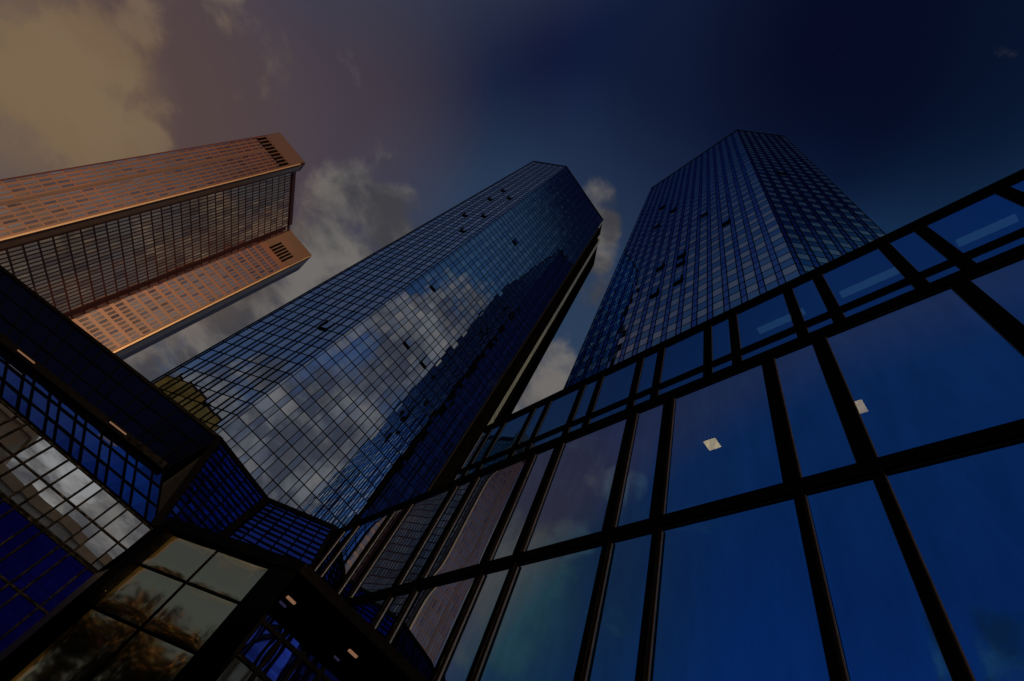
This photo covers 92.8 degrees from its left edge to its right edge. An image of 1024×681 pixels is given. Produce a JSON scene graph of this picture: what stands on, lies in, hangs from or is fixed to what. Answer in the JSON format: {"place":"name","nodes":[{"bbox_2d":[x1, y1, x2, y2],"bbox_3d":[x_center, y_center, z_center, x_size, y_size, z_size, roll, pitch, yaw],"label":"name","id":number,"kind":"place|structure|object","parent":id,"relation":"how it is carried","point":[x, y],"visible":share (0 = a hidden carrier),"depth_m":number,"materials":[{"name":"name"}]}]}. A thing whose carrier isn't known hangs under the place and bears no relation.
{"place":"outdoors","nodes":[
{"label":"outdoors","id":0,"kind":"place"},
{"bbox_2d":[0,133,310,359],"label":"office tower","id":1,"kind":"structure","parent":0,"point":[123,259],"depth_m":149.66,"materials":[{"name":"brown metal"}]},
{"bbox_2d":[8,246,21,251],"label":"window","id":2,"kind":"structure","parent":1,"relation":"in","point":[19,247],"depth_m":116.13,"materials":[{"name":"grey glass"}]},
{"bbox_2d":[9,250,22,255],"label":"window","id":3,"kind":"structure","parent":1,"relation":"in","point":[20,251],"depth_m":116.66,"materials":[{"name":"grey glass"}]},
{"bbox_2d":[10,254,23,259],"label":"window","id":4,"kind":"structure","parent":1,"relation":"in","point":[22,255],"depth_m":117.34,"materials":[{"name":"grey glass"}]},
{"bbox_2d":[11,258,24,263],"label":"window","id":5,"kind":"structure","parent":1,"relation":"in","point":[19,260],"depth_m":117.95,"materials":[{"name":"grey glass"}]},
{"bbox_2d":[13,262,26,267],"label":"window","id":6,"kind":"structure","parent":1,"relation":"in","point":[20,264],"depth_m":118.61,"materials":[{"name":"grey glass"}]},
{"bbox_2d":[14,266,27,271],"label":"window","id":7,"kind":"structure","parent":1,"relation":"in","point":[24,267],"depth_m":119.28,"materials":[{"name":"grey glass"}]},
{"bbox_2d":[15,269,28,275],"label":"window","id":8,"kind":"structure","parent":1,"relation":"in","point":[18,273],"depth_m":119.85,"materials":[{"name":"grey glass"}]},
{"bbox_2d":[17,273,29,278],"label":"window","id":9,"kind":"structure","parent":1,"relation":"in","point":[25,275],"depth_m":120.64,"materials":[{"name":"grey glass"}]},
{"bbox_2d":[24,242,36,246],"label":"window","id":10,"kind":"structure","parent":1,"relation":"in","point":[34,243],"depth_m":118.84,"materials":[{"name":"grey glass"}]},
{"bbox_2d":[25,245,38,250],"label":"window","id":11,"kind":"structure","parent":1,"relation":"in","point":[35,247],"depth_m":119.48,"materials":[{"name":"grey glass"}]},
{"bbox_2d":[26,249,39,254],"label":"window","id":12,"kind":"structure","parent":1,"relation":"in","point":[32,252],"depth_m":120.10,"materials":[{"name":"grey glass"}]},
{"bbox_2d":[27,253,40,258],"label":"window","id":13,"kind":"structure","parent":1,"relation":"in","point":[36,255],"depth_m":120.74,"materials":[{"name":"grey glass"}]},
{"bbox_2d":[28,257,41,262],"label":"window","id":14,"kind":"structure","parent":1,"relation":"in","point":[37,259],"depth_m":121.36,"materials":[{"name":"grey glass"}]},
{"bbox_2d":[30,261,41,266],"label":"window","id":15,"kind":"structure","parent":1,"relation":"in","point":[34,264],"depth_m":122.02,"materials":[{"name":"grey glass"}]},
{"bbox_2d":[30,265,42,270],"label":"window","id":16,"kind":"structure","parent":1,"relation":"in","point":[40,266],"depth_m":122.55,"materials":[{"name":"grey glass"}]},
{"bbox_2d":[32,269,44,274],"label":"window","id":17,"kind":"structure","parent":1,"relation":"in","point":[40,270],"depth_m":123.21,"materials":[{"name":"grey glass"}]},
{"bbox_2d":[33,272,45,277],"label":"window","id":18,"kind":"structure","parent":1,"relation":"in","point":[41,274],"depth_m":123.85,"materials":[{"name":"grey glass"}]},
{"bbox_2d":[34,276,45,281],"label":"window","id":19,"kind":"structure","parent":1,"relation":"in","point":[44,277],"depth_m":124.42,"materials":[{"name":"grey glass"}]},
{"bbox_2d":[35,279,46,285],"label":"window","id":20,"kind":"structure","parent":1,"relation":"in","point":[43,281],"depth_m":125.09,"materials":[{"name":"grey glass"}]},
{"bbox_2d":[36,283,47,288],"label":"window","id":21,"kind":"structure","parent":1,"relation":"in","point":[46,284],"depth_m":125.77,"materials":[{"name":"grey glass"}]},
{"bbox_2d":[37,287,48,292],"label":"window","id":22,"kind":"structure","parent":1,"relation":"in","point":[46,288],"depth_m":126.31,"materials":[{"name":"grey glass"}]},
{"bbox_2d":[39,238,51,242],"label":"window","id":23,"kind":"structure","parent":1,"relation":"in","point":[49,239],"depth_m":121.57,"materials":[{"name":"grey glass"}]},
{"bbox_2d":[40,241,52,246],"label":"window","id":24,"kind":"structure","parent":1,"relation":"in","point":[49,243],"depth_m":122.15,"materials":[{"name":"grey glass"}]},
{"bbox_2d":[41,245,53,250],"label":"window","id":25,"kind":"structure","parent":1,"relation":"in","point":[46,248],"depth_m":122.76,"materials":[{"name":"grey glass"}]},
{"bbox_2d":[42,249,54,254],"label":"window","id":26,"kind":"structure","parent":1,"relation":"in","point":[50,251],"depth_m":123.39,"materials":[{"name":"grey glass"}]},
{"bbox_2d":[43,253,55,258],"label":"window","id":27,"kind":"structure","parent":1,"relation":"in","point":[47,256],"depth_m":124.09,"materials":[{"name":"grey glass"}]},
{"bbox_2d":[44,257,56,262],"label":"window","id":28,"kind":"structure","parent":1,"relation":"in","point":[53,258],"depth_m":124.70,"materials":[{"name":"grey glass"}]},
{"bbox_2d":[45,260,57,265],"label":"window","id":29,"kind":"structure","parent":1,"relation":"in","point":[56,261],"depth_m":125.37,"materials":[{"name":"grey glass"}]},
{"bbox_2d":[46,264,57,269],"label":"window","id":30,"kind":"structure","parent":1,"relation":"in","point":[56,265],"depth_m":125.89,"materials":[{"name":"grey glass"}]},
{"bbox_2d":[47,268,58,273],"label":"window","id":31,"kind":"structure","parent":1,"relation":"in","point":[56,269],"depth_m":126.48,"materials":[{"name":"grey glass"}]},
{"bbox_2d":[48,271,59,276],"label":"window","id":32,"kind":"structure","parent":1,"relation":"in","point":[56,273],"depth_m":127.16,"materials":[{"name":"grey glass"}]},
{"bbox_2d":[49,275,60,280],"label":"window","id":33,"kind":"structure","parent":1,"relation":"in","point":[58,276],"depth_m":127.75,"materials":[{"name":"grey glass"}]},
{"bbox_2d":[50,278,61,284],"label":"window","id":34,"kind":"structure","parent":1,"relation":"in","point":[58,280],"depth_m":128.47,"materials":[{"name":"grey glass"}]},
{"bbox_2d":[55,237,66,242],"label":"window","id":35,"kind":"structure","parent":1,"relation":"in","point":[60,240],"depth_m":124.85,"materials":[{"name":"grey glass"}]},
{"bbox_2d":[56,241,67,246],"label":"window","id":36,"kind":"structure","parent":1,"relation":"in","point":[63,243],"depth_m":125.52,"materials":[{"name":"grey glass"}]},
{"bbox_2d":[57,245,68,250],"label":"window","id":37,"kind":"structure","parent":1,"relation":"in","point":[67,246],"depth_m":126.11,"materials":[{"name":"grey glass"}]},
{"bbox_2d":[58,249,69,254],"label":"window","id":38,"kind":"structure","parent":1,"relation":"in","point":[67,250],"depth_m":126.74,"materials":[{"name":"grey glass"}]},
{"bbox_2d":[60,260,71,264],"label":"window","id":39,"kind":"structure","parent":1,"relation":"in","point":[69,261],"depth_m":128.62,"materials":[{"name":"grey glass"}]},
{"bbox_2d":[69,234,80,238],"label":"window","id":40,"kind":"structure","parent":1,"relation":"in","point":[78,235],"depth_m":127.59,"materials":[{"name":"grey glass"}]},
{"bbox_2d":[151,161,603,527],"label":"glass tower","id":41,"kind":"structure","parent":0,"point":[400,370],"depth_m":62.57,"materials":[{"name":"blue glass"}]},
{"bbox_2d":[318,320,333,329],"bbox_3d":[-22.024,-1.854,57.977,1.098,1.793,0.280,14,-58,14],"label":"open window","id":42,"kind":"structure","parent":41,"relation":"in","point":[324,325],"depth_m":57.92,"materials":[{"name":"blue glass"}]},
{"bbox_2d":[404,335,415,347],"bbox_3d":[-13.416,0.171,64.208,0.280,1.793,1.118,-31,-76,32],"label":"open window","id":43,"kind":"structure","parent":41,"relation":"in","point":[409,341],"depth_m":64.15,"materials":[{"name":"blue glass"}]},
{"bbox_2d":[421,355,431,367],"bbox_3d":[-11.364,2.794,64.893,0.280,1.793,1.118,-31,-76,32],"label":"open window","id":44,"kind":"structure","parent":41,"relation":"in","point":[426,361],"depth_m":64.84,"materials":[{"name":"blue glass"}]},
{"bbox_2d":[431,282,439,290],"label":"open window","id":45,"kind":"structure","parent":41,"relation":"in","point":[435,286],"depth_m":73.43,"materials":[{"name":"blue glass"}]},
{"bbox_2d":[0,0,1023,412],"label":"sky","id":46,"kind":"structure","parent":0,"point":[397,113],"materials":[{"name":"blue"}]},
{"bbox_2d":[563,130,885,388],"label":"glass tower","id":47,"kind":"structure","parent":0,"point":[734,219],"depth_m":63.53,"materials":[{"name":"blue glass"}]},
{"bbox_2d":[649,287,658,297],"bbox_3d":[18.058,-6.104,62.154,1.150,1.685,0.280,-31,-76,32],"label":"open window","id":48,"kind":"structure","parent":47,"relation":"in","point":[655,292],"depth_m":61.73,"materials":[{"name":"black glass"}]},
{"bbox_2d":[672,274,681,284],"bbox_3d":[20.465,-7.524,60.380,1.150,1.685,0.280,-31,-76,32],"label":"open window","id":49,"kind":"structure","parent":47,"relation":"in","point":[679,279],"depth_m":59.95,"materials":[{"name":"black glass"}]},
{"bbox_2d":[675,257,683,266],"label":"open window","id":50,"kind":"structure","parent":47,"relation":"in","point":[681,261],"depth_m":65.33,"materials":[{"name":"black glass"}]},
{"bbox_2d":[676,249,684,258],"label":"open window","id":51,"kind":"structure","parent":47,"relation":"in","point":[681,254],"depth_m":67.95,"materials":[{"name":"black glass"}]},
{"bbox_2d":[721,217,729,225],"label":"open window","id":52,"kind":"structure","parent":47,"relation":"in","point":[728,220],"depth_m":67.11,"materials":[{"name":"black glass"}]},
{"label":"ground","id":53,"kind":"structure","parent":0,"visible":0},
{"bbox_2d":[0,265,337,652],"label":"glass podium","id":54,"kind":"object","parent":53,"relation":"on","point":[88,490],"visible":0.77,"depth_m":14.92,"materials":[{"name":"blue glass"}]},
{"bbox_2d":[17,349,35,363],"bbox_3d":[-14.940,0.498,15.022,0.620,0.058,0.080,40,-55,-4],"label":"strip lamp","id":55,"kind":"object","parent":54,"relation":"attached to","point":[26,356],"visible":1,"depth_m":14.99,"materials":[{"name":"white metal"}]},
{"bbox_2d":[109,421,126,434],"bbox_3d":[-12.308,2.739,15.256,0.620,0.058,0.080,40,-55,-4],"label":"strip lamp","id":56,"kind":"object","parent":54,"relation":"attached to","point":[118,428],"visible":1,"depth_m":15.23,"materials":[{"name":"white metal"}]},
{"bbox_2d":[0,517,427,680],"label":"entrance canopy","id":57,"kind":"object","parent":54,"relation":"attached to","point":[171,599],"visible":1,"depth_m":6.99,"materials":[{"name":"black metal"}]},
{"bbox_2d":[286,595,295,604],"bbox_3d":[-3.425,4.016,7.568,0.080,0.058,0.170,-32,-77,33],"label":"strip lamp","id":58,"kind":"object","parent":57,"relation":"attached to","point":[290,599],"visible":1,"depth_m":7.54,"materials":[{"name":"white metal"}]},
{"bbox_2d":[348,649,357,657],"bbox_3d":[-2.529,4.961,7.752,0.080,0.058,0.180,-32,-77,33],"label":"strip lamp","id":59,"kind":"object","parent":57,"relation":"attached to","point":[352,653],"visible":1,"depth_m":7.72,"materials":[{"name":"white plastic"}]},
{"bbox_2d":[312,168,1023,680],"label":"glass pavilion","id":60,"kind":"structure","parent":53,"relation":"on","point":[816,474],"depth_m":7.12,"materials":[{"name":"blue glass"}]}
]}

